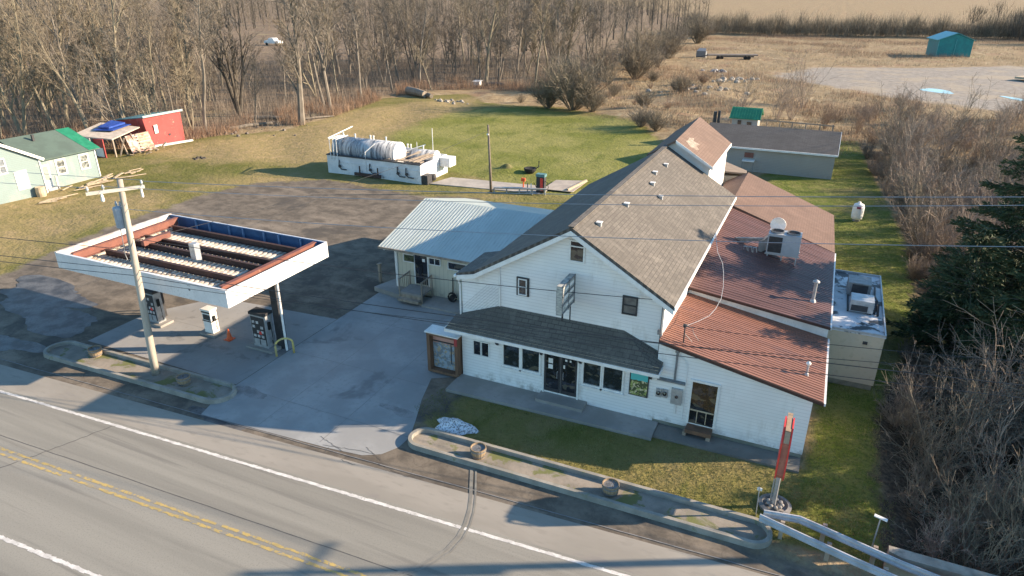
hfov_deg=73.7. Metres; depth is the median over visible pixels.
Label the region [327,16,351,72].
woods tree
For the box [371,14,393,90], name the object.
woods tree
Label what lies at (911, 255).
bare shrub
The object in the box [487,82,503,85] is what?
fallen log
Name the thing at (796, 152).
building
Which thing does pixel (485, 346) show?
window
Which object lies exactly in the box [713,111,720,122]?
chimney stub
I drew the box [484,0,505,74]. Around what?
woods tree
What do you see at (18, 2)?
woods tree
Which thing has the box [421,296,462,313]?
porch slab
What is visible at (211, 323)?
fuel dispenser
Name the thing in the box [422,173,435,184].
pump motor
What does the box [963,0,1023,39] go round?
thicket
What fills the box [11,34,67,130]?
woods tree
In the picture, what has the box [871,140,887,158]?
bare shrub
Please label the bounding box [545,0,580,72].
woods tree
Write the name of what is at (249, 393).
oil stain
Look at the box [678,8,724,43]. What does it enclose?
bare shrub
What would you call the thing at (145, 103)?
woods tree
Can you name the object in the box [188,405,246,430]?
wet patch
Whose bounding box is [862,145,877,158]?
bare shrub
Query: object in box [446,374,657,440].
sidewalk
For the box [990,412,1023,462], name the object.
bare shrub
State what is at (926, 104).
bare shrub
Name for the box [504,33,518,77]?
woods tree
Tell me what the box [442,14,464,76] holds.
woods tree
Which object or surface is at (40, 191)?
rain barrel
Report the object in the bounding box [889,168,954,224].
bare shrub
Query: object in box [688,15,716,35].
bare shrub
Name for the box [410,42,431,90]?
woods tree
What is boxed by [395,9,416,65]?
woods tree
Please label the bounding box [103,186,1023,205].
overhead wire
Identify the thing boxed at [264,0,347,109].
woods tree
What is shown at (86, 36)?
woods tree
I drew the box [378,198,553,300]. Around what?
garage wing
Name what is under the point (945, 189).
bare shrub
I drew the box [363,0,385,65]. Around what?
woods tree
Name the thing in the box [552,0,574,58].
woods tree
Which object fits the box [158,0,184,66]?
woods tree
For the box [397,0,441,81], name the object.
woods tree
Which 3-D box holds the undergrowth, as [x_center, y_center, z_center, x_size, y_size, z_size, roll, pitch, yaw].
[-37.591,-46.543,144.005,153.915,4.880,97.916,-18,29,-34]
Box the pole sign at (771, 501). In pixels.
[758,412,794,513]
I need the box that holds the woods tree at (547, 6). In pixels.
[524,0,555,83]
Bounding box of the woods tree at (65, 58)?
[41,14,84,95]
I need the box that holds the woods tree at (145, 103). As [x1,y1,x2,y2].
[101,47,180,114]
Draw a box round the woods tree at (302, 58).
[271,0,316,97]
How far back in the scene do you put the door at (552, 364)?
31.91 m
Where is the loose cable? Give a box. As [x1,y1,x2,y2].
[689,240,723,324]
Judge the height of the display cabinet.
2.280 m
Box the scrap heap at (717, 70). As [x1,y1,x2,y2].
[701,69,725,71]
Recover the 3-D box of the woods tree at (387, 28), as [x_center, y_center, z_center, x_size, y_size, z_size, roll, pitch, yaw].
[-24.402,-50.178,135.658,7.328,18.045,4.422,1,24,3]
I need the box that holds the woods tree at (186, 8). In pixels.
[162,7,199,95]
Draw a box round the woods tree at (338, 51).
[328,30,341,75]
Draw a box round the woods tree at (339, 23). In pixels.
[311,0,353,69]
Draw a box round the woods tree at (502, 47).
[488,2,519,80]
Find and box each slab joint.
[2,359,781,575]
[237,386,407,436]
[257,299,426,425]
[301,353,425,385]
[320,352,422,441]
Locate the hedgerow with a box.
[680,6,1023,38]
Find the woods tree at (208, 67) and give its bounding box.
[196,43,220,100]
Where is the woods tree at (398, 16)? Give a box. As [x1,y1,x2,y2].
[388,0,438,77]
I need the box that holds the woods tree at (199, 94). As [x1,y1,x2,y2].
[186,59,202,109]
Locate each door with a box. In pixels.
[41,164,53,187]
[413,255,429,286]
[544,354,560,392]
[560,357,577,396]
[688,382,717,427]
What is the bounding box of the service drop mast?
[683,324,698,342]
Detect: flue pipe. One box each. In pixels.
[804,361,810,375]
[810,280,819,302]
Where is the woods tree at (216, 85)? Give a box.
[196,57,219,109]
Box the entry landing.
[398,271,432,304]
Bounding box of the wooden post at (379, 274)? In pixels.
[377,262,381,282]
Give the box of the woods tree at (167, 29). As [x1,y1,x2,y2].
[148,2,197,103]
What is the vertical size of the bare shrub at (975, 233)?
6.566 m
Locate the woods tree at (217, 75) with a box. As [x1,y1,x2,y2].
[170,0,220,81]
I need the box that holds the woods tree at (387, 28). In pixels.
[369,0,405,80]
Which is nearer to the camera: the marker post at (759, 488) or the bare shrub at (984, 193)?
the marker post at (759, 488)
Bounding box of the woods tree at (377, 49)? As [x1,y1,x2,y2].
[359,12,408,84]
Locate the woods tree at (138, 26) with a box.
[123,0,147,75]
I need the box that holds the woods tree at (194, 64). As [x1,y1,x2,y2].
[158,24,199,106]
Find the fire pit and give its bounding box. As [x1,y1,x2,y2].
[192,156,205,159]
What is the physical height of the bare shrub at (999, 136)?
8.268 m
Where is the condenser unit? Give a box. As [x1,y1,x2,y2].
[846,274,879,316]
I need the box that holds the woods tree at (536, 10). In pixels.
[527,0,553,74]
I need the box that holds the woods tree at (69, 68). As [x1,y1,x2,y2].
[54,39,76,89]
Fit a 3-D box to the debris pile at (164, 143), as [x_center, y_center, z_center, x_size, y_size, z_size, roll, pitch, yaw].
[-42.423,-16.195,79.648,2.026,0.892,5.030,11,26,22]
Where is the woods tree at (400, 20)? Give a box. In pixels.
[377,0,417,68]
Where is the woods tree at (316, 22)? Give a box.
[310,1,334,57]
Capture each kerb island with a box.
[43,341,236,403]
[408,427,772,548]
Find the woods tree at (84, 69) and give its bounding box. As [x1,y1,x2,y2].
[68,52,103,82]
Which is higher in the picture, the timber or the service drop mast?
the timber
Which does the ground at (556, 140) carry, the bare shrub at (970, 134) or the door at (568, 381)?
the bare shrub at (970, 134)
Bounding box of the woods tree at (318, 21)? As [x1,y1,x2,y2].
[306,0,336,62]
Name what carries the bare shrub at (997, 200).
on the ground at (556, 140)
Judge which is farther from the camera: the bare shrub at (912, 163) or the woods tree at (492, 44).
the woods tree at (492, 44)
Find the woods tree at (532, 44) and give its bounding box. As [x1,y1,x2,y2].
[514,5,549,72]
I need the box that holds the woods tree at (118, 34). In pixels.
[108,13,136,55]
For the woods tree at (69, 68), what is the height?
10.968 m
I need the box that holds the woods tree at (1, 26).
[0,0,52,107]
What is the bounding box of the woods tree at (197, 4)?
[170,0,225,132]
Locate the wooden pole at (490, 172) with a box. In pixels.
[487,125,492,192]
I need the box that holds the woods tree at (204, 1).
[194,0,219,58]
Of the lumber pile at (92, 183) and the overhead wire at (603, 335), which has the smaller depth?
the overhead wire at (603, 335)
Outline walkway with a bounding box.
[653,423,799,473]
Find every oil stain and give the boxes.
[166,332,184,340]
[204,343,233,354]
[233,352,249,361]
[236,385,266,398]
[379,403,413,417]
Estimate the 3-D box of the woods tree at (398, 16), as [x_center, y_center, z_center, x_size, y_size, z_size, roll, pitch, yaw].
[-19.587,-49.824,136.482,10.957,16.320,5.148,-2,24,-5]
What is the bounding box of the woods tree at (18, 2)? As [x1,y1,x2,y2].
[0,0,42,115]
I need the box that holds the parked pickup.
[264,38,282,45]
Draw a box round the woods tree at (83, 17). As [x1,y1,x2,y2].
[63,0,99,71]
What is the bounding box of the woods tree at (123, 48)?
[97,9,146,114]
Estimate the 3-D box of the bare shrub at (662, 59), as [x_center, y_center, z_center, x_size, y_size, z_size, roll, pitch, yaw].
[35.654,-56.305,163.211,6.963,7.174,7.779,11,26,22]
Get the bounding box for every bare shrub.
[514,61,568,107]
[515,93,527,102]
[531,38,632,109]
[543,43,612,85]
[572,32,623,78]
[572,76,614,111]
[586,53,625,82]
[608,34,651,65]
[608,81,626,94]
[609,88,617,96]
[612,17,675,57]
[613,30,674,79]
[627,100,660,126]
[630,89,659,106]
[639,106,673,131]
[643,24,669,54]
[646,27,693,58]
[646,68,663,81]
[647,36,674,67]
[653,19,691,44]
[661,99,672,109]
[663,21,691,48]
[670,15,699,39]
[671,73,695,92]
[677,7,714,29]
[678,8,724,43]
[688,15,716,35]
[697,72,709,83]
[700,62,766,113]
[762,60,801,120]
[777,64,820,119]
[787,40,851,107]
[811,100,845,128]
[830,106,845,121]
[843,110,878,131]
[849,99,878,118]
[856,119,885,143]
[857,101,880,122]
[858,140,876,154]
[861,97,888,117]
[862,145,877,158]
[867,76,934,169]
[867,115,966,178]
[868,121,917,153]
[868,162,882,172]
[869,108,912,151]
[870,121,922,155]
[870,158,891,168]
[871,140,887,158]
[871,163,892,178]
[872,152,887,163]
[873,389,922,427]
[874,171,894,187]
[875,183,990,264]
[876,363,1023,480]
[879,79,950,165]
[879,178,899,195]
[880,136,907,179]
[880,158,937,193]
[883,109,910,133]
[883,154,918,187]
[883,189,914,207]
[884,386,952,447]
[885,322,1023,427]
[885,336,975,425]
[886,496,991,566]
[889,108,945,149]
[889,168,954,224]
[889,189,904,207]
[889,194,974,254]
[890,432,977,492]
[891,125,943,188]
[891,212,906,221]
[892,87,919,110]
[892,462,951,514]
[893,147,996,237]
[894,94,932,122]
[894,218,909,228]
[895,336,933,361]
[895,390,930,408]
[896,442,1023,555]
[897,210,920,230]
[898,105,915,121]
[898,202,920,218]
[898,359,926,380]
[899,168,937,203]
[900,140,934,164]
[901,251,935,277]
[901,315,951,343]
[903,159,948,188]
[903,263,929,280]
[904,192,1003,262]
[904,243,921,257]
[905,153,953,187]
[905,320,1023,441]
[906,94,924,110]
[906,154,969,196]
[906,351,941,378]
[907,151,993,223]
[907,240,943,260]
[907,252,930,278]
[908,74,992,157]
[908,115,946,144]
[908,143,958,178]
[909,343,958,373]
[910,168,1022,227]
[912,388,949,420]
[915,352,987,422]
[916,237,965,272]
[918,144,1005,192]
[918,198,997,251]
[920,370,957,400]
[922,105,964,133]
[923,110,939,124]
[924,258,941,277]
[925,262,938,289]
[926,96,982,168]
[928,451,1023,528]
[929,189,996,231]
[929,457,1023,575]
[932,338,1023,474]
[934,172,1015,220]
[937,124,965,146]
[938,373,1023,450]
[938,478,1022,571]
[941,175,988,221]
[942,121,978,153]
[942,317,1023,459]
[943,154,1021,201]
[944,156,1023,214]
[944,298,1023,395]
[944,354,1023,463]
[945,212,1020,274]
[947,114,989,151]
[950,399,1023,520]
[951,96,1022,159]
[954,133,1008,175]
[954,151,992,190]
[958,111,978,131]
[959,335,1023,447]
[960,307,1023,384]
[962,110,998,158]
[967,164,1023,226]
[967,444,1023,575]
[968,148,1023,183]
[968,150,988,170]
[971,144,1023,181]
[973,111,1023,166]
[976,460,1023,533]
[978,179,1020,223]
[983,101,1023,136]
[988,144,1016,160]
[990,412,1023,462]
[993,159,1023,201]
[994,100,1022,120]
[994,470,1023,575]
[996,119,1019,158]
[997,467,1023,519]
[998,248,1023,328]
[1002,91,1023,120]
[1005,441,1023,516]
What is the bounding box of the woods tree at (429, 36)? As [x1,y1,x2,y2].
[414,0,445,77]
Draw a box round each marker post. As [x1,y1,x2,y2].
[755,487,761,515]
[871,514,887,546]
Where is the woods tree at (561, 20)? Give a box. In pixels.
[550,0,572,73]
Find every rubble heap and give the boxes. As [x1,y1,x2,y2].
[434,99,468,103]
[634,84,749,94]
[712,75,759,82]
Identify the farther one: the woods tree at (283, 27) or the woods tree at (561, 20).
the woods tree at (561, 20)
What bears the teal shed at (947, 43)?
on the ground at (556, 140)
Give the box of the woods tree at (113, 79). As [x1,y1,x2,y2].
[103,60,126,117]
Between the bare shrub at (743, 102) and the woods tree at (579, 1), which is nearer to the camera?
the bare shrub at (743, 102)
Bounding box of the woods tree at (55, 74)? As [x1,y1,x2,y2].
[13,3,63,105]
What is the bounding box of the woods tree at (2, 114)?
[0,25,24,132]
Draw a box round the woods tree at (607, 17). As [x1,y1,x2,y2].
[601,0,634,60]
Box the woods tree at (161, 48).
[137,1,173,110]
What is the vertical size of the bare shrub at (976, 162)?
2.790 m
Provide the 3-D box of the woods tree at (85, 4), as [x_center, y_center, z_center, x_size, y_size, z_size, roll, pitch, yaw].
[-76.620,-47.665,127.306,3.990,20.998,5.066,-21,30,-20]
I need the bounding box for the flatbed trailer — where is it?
[697,54,757,59]
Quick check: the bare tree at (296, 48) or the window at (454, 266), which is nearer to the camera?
the window at (454, 266)
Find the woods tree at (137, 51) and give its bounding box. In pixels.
[114,6,159,102]
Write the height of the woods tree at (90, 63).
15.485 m
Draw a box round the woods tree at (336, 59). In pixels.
[309,0,342,82]
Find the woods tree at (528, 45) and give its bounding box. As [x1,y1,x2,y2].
[511,11,548,64]
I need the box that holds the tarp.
[94,120,130,130]
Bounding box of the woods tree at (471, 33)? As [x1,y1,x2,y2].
[458,0,491,79]
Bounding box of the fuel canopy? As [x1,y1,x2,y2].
[55,213,328,350]
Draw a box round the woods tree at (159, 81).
[119,0,166,110]
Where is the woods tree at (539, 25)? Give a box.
[531,0,546,61]
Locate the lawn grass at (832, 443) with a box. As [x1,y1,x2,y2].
[414,157,919,565]
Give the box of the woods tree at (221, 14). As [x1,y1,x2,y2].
[203,0,227,85]
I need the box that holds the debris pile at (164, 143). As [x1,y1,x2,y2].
[126,142,166,154]
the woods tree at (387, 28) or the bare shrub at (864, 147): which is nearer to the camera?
the bare shrub at (864, 147)
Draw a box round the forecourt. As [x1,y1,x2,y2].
[89,302,336,383]
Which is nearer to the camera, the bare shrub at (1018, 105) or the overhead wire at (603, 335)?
the overhead wire at (603, 335)
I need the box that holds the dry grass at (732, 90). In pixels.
[565,32,1023,225]
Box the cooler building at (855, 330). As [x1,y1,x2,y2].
[827,269,886,389]
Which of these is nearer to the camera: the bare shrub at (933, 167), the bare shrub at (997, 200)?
the bare shrub at (997, 200)
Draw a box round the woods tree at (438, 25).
[428,3,446,60]
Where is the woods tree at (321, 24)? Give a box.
[307,0,343,65]
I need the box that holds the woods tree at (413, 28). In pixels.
[400,10,422,52]
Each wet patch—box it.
[0,275,98,308]
[0,298,96,337]
[0,335,45,352]
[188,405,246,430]
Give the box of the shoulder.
[0,365,766,575]
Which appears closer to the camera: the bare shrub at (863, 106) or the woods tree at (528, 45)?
the bare shrub at (863, 106)
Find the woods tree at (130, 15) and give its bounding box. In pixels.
[103,0,155,111]
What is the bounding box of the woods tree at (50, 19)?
[36,0,60,80]
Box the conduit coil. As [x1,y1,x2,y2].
[743,246,756,252]
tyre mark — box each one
[378,469,472,575]
[396,471,476,575]
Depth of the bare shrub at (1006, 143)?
75.44 m
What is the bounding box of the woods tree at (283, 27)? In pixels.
[272,18,288,99]
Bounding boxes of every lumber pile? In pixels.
[38,193,77,203]
[62,179,113,190]
[95,168,145,181]
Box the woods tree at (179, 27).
[169,0,194,115]
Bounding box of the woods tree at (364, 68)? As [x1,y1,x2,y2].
[354,36,372,93]
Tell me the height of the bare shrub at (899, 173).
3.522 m
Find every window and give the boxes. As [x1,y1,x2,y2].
[0,158,7,174]
[54,158,67,175]
[77,153,90,169]
[403,253,413,262]
[428,257,440,266]
[447,261,466,270]
[472,339,480,355]
[481,341,489,357]
[501,344,520,371]
[516,276,528,296]
[518,278,526,295]
[519,348,541,375]
[569,239,584,263]
[580,362,601,390]
[600,366,624,395]
[621,295,637,316]
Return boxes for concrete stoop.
[374,278,404,297]
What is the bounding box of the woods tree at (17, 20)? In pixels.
[0,0,31,92]
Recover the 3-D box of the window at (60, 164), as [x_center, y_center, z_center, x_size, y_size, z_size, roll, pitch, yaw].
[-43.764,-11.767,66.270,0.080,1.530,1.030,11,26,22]
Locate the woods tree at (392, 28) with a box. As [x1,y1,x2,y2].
[387,4,401,76]
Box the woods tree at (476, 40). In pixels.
[467,12,487,66]
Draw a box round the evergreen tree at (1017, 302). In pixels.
[924,257,1023,426]
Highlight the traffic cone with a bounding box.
[224,329,234,341]
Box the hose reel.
[447,278,456,301]
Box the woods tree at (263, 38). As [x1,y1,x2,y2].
[248,36,264,85]
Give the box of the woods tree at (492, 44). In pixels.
[484,14,503,66]
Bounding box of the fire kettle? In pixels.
[524,161,539,173]
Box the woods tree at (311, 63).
[307,53,331,87]
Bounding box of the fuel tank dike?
[326,126,447,183]
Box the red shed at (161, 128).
[115,109,192,146]
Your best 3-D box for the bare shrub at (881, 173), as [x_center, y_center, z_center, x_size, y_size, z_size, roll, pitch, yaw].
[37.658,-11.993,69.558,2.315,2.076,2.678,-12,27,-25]
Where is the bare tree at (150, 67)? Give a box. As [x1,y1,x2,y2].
[105,23,159,112]
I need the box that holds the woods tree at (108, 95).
[99,57,128,117]
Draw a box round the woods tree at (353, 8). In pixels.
[345,0,366,95]
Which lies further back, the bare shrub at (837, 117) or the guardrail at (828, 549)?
the bare shrub at (837, 117)
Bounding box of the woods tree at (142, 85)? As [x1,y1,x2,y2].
[128,63,158,111]
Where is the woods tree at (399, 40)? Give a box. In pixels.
[391,25,406,61]
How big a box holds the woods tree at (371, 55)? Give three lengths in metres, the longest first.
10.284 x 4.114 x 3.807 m
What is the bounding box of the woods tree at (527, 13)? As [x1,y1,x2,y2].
[514,0,535,74]
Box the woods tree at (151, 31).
[131,8,162,68]
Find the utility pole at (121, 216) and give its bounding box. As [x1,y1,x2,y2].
[85,179,159,375]
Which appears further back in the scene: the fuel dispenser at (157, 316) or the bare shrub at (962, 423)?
the fuel dispenser at (157, 316)
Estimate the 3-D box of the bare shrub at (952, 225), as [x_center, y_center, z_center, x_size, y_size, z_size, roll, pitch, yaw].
[32.382,-3.278,48.720,8.253,5.882,7.658,7,25,16]
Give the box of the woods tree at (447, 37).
[442,12,460,66]
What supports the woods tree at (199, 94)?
on the ground at (556, 140)
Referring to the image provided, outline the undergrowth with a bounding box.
[0,46,624,146]
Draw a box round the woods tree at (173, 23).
[156,0,198,100]
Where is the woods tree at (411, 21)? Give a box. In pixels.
[399,0,427,60]
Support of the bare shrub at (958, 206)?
on the ground at (556, 140)
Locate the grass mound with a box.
[499,164,513,168]
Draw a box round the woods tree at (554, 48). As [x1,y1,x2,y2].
[544,25,560,78]
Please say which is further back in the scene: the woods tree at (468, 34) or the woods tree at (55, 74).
the woods tree at (468, 34)
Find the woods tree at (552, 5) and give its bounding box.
[540,3,559,58]
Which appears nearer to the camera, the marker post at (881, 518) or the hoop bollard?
the marker post at (881, 518)
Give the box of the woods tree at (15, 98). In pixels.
[0,25,20,108]
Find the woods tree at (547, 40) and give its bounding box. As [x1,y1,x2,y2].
[540,9,552,58]
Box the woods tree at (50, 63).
[2,4,102,142]
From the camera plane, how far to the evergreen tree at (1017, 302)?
32.80 m
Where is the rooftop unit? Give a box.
[735,228,802,265]
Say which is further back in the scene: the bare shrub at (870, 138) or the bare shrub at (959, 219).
the bare shrub at (870, 138)
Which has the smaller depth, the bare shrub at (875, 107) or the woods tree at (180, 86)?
the woods tree at (180, 86)
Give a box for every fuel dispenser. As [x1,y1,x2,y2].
[144,288,173,327]
[200,305,225,337]
[246,307,281,353]
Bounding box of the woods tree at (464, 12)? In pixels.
[454,0,477,66]
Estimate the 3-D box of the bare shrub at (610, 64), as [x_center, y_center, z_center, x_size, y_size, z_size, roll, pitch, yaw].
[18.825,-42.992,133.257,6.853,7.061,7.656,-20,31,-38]
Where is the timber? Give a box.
[567,179,586,190]
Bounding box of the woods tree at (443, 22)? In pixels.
[436,0,456,63]
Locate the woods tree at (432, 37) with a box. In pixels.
[427,13,441,62]
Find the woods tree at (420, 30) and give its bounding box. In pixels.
[409,1,431,70]
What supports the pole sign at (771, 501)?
on the ground at (556, 140)
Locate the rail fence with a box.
[766,120,834,130]
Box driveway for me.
[202,292,455,454]
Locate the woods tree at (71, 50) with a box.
[56,0,107,113]
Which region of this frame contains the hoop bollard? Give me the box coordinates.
[274,337,294,356]
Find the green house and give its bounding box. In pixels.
[0,127,100,203]
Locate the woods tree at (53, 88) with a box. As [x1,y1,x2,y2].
[34,47,62,116]
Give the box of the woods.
[0,0,713,64]
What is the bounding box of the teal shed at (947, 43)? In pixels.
[925,31,975,56]
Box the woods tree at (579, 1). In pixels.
[568,0,596,61]
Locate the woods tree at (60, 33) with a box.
[18,0,76,122]
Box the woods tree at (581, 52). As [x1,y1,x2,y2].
[576,38,584,61]
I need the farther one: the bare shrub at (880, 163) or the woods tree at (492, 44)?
the woods tree at (492, 44)
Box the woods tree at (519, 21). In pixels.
[505,0,538,70]
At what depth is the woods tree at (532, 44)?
149.97 m
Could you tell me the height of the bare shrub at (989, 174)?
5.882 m
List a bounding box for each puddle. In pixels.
[920,88,953,93]
[1001,96,1021,100]
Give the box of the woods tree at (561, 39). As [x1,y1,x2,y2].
[559,28,569,56]
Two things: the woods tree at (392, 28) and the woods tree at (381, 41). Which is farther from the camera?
the woods tree at (392, 28)
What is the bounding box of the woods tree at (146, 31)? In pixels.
[130,0,165,87]
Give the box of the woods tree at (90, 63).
[52,7,135,115]
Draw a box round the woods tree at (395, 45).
[372,21,407,72]
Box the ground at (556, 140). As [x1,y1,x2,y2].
[0,0,1023,575]
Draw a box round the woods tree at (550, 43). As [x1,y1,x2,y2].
[547,25,559,62]
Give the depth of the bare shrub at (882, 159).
74.93 m
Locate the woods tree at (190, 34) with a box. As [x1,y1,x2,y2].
[180,0,200,68]
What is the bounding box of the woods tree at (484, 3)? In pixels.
[470,0,490,72]
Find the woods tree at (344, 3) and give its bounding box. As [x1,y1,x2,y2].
[342,0,364,87]
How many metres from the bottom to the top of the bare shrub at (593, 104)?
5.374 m
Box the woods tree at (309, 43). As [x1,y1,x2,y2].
[286,0,324,105]
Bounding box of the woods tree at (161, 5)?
[159,0,197,98]
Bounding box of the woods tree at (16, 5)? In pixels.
[0,0,42,100]
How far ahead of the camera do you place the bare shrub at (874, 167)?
70.87 m
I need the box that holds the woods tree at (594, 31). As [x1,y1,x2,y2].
[584,0,607,61]
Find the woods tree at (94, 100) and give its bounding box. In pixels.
[75,26,129,142]
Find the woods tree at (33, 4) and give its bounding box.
[7,0,90,124]
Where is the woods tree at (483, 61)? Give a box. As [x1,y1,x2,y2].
[469,42,485,74]
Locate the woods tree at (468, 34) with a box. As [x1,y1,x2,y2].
[461,5,473,58]
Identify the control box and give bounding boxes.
[440,155,455,166]
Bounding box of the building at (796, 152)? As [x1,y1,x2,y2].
[710,122,841,179]
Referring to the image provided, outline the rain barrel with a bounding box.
[35,186,46,196]
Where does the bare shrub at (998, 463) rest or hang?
on the ground at (556, 140)
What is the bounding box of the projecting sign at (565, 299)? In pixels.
[556,273,575,320]
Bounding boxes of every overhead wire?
[0,237,128,249]
[0,255,132,269]
[0,261,133,275]
[7,183,83,187]
[8,171,135,179]
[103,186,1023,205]
[127,209,1023,246]
[133,238,651,299]
[136,133,481,240]
[139,270,1023,385]
[140,276,1022,397]
[143,282,1023,373]
[144,181,969,197]
[692,327,1023,361]
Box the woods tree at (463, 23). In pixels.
[450,0,475,59]
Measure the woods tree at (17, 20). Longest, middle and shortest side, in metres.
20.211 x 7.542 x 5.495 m
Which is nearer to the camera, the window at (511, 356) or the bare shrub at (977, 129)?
the window at (511, 356)
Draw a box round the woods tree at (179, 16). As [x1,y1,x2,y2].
[164,0,192,80]
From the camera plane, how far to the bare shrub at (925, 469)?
27.15 m
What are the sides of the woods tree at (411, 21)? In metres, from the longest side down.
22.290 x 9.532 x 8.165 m
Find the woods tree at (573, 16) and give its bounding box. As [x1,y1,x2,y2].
[562,0,595,60]
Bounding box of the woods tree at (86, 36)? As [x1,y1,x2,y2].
[57,0,108,88]
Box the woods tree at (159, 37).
[153,5,174,82]
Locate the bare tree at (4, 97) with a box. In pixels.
[0,0,50,135]
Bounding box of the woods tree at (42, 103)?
[0,33,56,129]
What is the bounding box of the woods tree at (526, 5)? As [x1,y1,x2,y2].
[504,0,533,74]
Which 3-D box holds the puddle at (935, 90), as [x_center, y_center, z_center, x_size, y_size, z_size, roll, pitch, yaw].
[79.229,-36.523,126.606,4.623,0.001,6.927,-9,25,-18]
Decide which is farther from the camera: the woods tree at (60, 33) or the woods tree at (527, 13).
the woods tree at (527, 13)
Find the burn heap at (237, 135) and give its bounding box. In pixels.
[208,120,306,136]
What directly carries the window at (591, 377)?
in the store building at (677, 280)
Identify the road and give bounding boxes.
[0,388,639,575]
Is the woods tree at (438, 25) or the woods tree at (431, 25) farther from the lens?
the woods tree at (438, 25)
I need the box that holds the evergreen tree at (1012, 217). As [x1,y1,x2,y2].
[904,133,1023,384]
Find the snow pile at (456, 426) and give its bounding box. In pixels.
[435,417,478,435]
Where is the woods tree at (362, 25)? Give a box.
[333,0,368,71]
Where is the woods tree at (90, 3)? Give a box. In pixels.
[77,0,111,119]
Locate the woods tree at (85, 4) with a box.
[78,0,130,82]
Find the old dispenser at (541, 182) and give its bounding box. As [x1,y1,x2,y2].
[533,173,548,192]
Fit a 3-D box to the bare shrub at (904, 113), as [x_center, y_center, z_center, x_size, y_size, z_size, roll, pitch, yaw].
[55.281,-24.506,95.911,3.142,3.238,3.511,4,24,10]
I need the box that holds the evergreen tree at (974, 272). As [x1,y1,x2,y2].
[885,224,1020,380]
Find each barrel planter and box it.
[87,345,102,357]
[176,372,190,386]
[470,442,486,459]
[602,478,619,497]
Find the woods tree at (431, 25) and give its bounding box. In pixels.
[417,18,443,77]
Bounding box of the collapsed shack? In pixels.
[77,122,153,157]
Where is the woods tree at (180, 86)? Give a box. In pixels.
[161,30,202,129]
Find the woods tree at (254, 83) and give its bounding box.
[242,52,269,122]
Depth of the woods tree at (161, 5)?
111.89 m
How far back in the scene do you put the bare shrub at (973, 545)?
23.85 m
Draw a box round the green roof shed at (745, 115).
[729,106,763,125]
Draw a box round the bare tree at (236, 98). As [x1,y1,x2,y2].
[195,0,258,116]
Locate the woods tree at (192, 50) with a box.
[180,4,201,74]
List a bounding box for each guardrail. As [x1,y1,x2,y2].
[759,514,896,575]
[763,509,939,575]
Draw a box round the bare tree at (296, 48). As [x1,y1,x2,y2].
[265,0,312,124]
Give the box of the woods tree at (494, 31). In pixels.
[486,15,500,72]
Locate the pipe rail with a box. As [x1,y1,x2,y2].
[493,187,545,194]
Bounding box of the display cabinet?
[424,324,462,377]
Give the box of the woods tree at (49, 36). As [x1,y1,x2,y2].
[15,0,60,102]
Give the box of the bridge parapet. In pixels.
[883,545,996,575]
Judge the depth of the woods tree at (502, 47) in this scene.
134.94 m
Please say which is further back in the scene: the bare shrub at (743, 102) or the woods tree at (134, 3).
the woods tree at (134, 3)
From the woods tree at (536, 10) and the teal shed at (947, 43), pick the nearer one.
the woods tree at (536, 10)
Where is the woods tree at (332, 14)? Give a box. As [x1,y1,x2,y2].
[314,2,334,85]
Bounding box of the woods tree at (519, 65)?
[507,50,524,83]
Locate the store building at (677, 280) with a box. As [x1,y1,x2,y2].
[444,117,835,457]
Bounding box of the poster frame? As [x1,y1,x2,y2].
[628,373,648,397]
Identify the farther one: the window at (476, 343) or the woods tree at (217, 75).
the woods tree at (217, 75)
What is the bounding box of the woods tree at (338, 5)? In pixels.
[310,0,343,83]
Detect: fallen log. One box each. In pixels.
[228,122,272,129]
[249,115,280,119]
[305,115,333,119]
[405,86,426,97]
[426,92,432,97]
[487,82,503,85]
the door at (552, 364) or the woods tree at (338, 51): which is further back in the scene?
the woods tree at (338, 51)
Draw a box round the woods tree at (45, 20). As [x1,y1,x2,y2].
[38,1,66,80]
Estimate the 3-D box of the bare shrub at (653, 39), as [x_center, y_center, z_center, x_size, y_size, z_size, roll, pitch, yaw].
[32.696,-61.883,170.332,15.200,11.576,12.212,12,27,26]
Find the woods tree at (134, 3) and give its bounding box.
[102,0,149,98]
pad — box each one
[429,177,547,192]
[546,180,585,191]
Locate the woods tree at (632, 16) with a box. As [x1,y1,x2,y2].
[618,0,650,55]
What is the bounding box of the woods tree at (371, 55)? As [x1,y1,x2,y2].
[363,31,378,77]
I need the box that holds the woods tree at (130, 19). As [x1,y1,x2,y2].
[56,0,140,119]
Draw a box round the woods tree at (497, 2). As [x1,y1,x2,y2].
[466,0,514,85]
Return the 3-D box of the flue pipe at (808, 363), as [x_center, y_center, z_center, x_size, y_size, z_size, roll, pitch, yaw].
[12.287,3.332,28.363,0.200,0.700,0.200,11,26,22]
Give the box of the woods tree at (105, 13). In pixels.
[91,0,123,63]
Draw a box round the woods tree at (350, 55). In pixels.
[339,24,367,74]
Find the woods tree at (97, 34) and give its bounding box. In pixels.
[64,3,110,91]
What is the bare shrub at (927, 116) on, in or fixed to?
on the ground at (556, 140)
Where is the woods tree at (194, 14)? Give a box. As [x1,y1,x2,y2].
[183,0,214,91]
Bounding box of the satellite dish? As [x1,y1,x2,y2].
[770,218,785,229]
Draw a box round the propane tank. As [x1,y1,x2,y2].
[851,202,864,221]
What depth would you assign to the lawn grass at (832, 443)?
29.22 m
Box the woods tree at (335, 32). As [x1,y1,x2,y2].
[318,2,344,94]
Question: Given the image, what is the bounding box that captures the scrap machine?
[696,48,706,57]
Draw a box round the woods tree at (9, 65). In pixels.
[0,13,25,94]

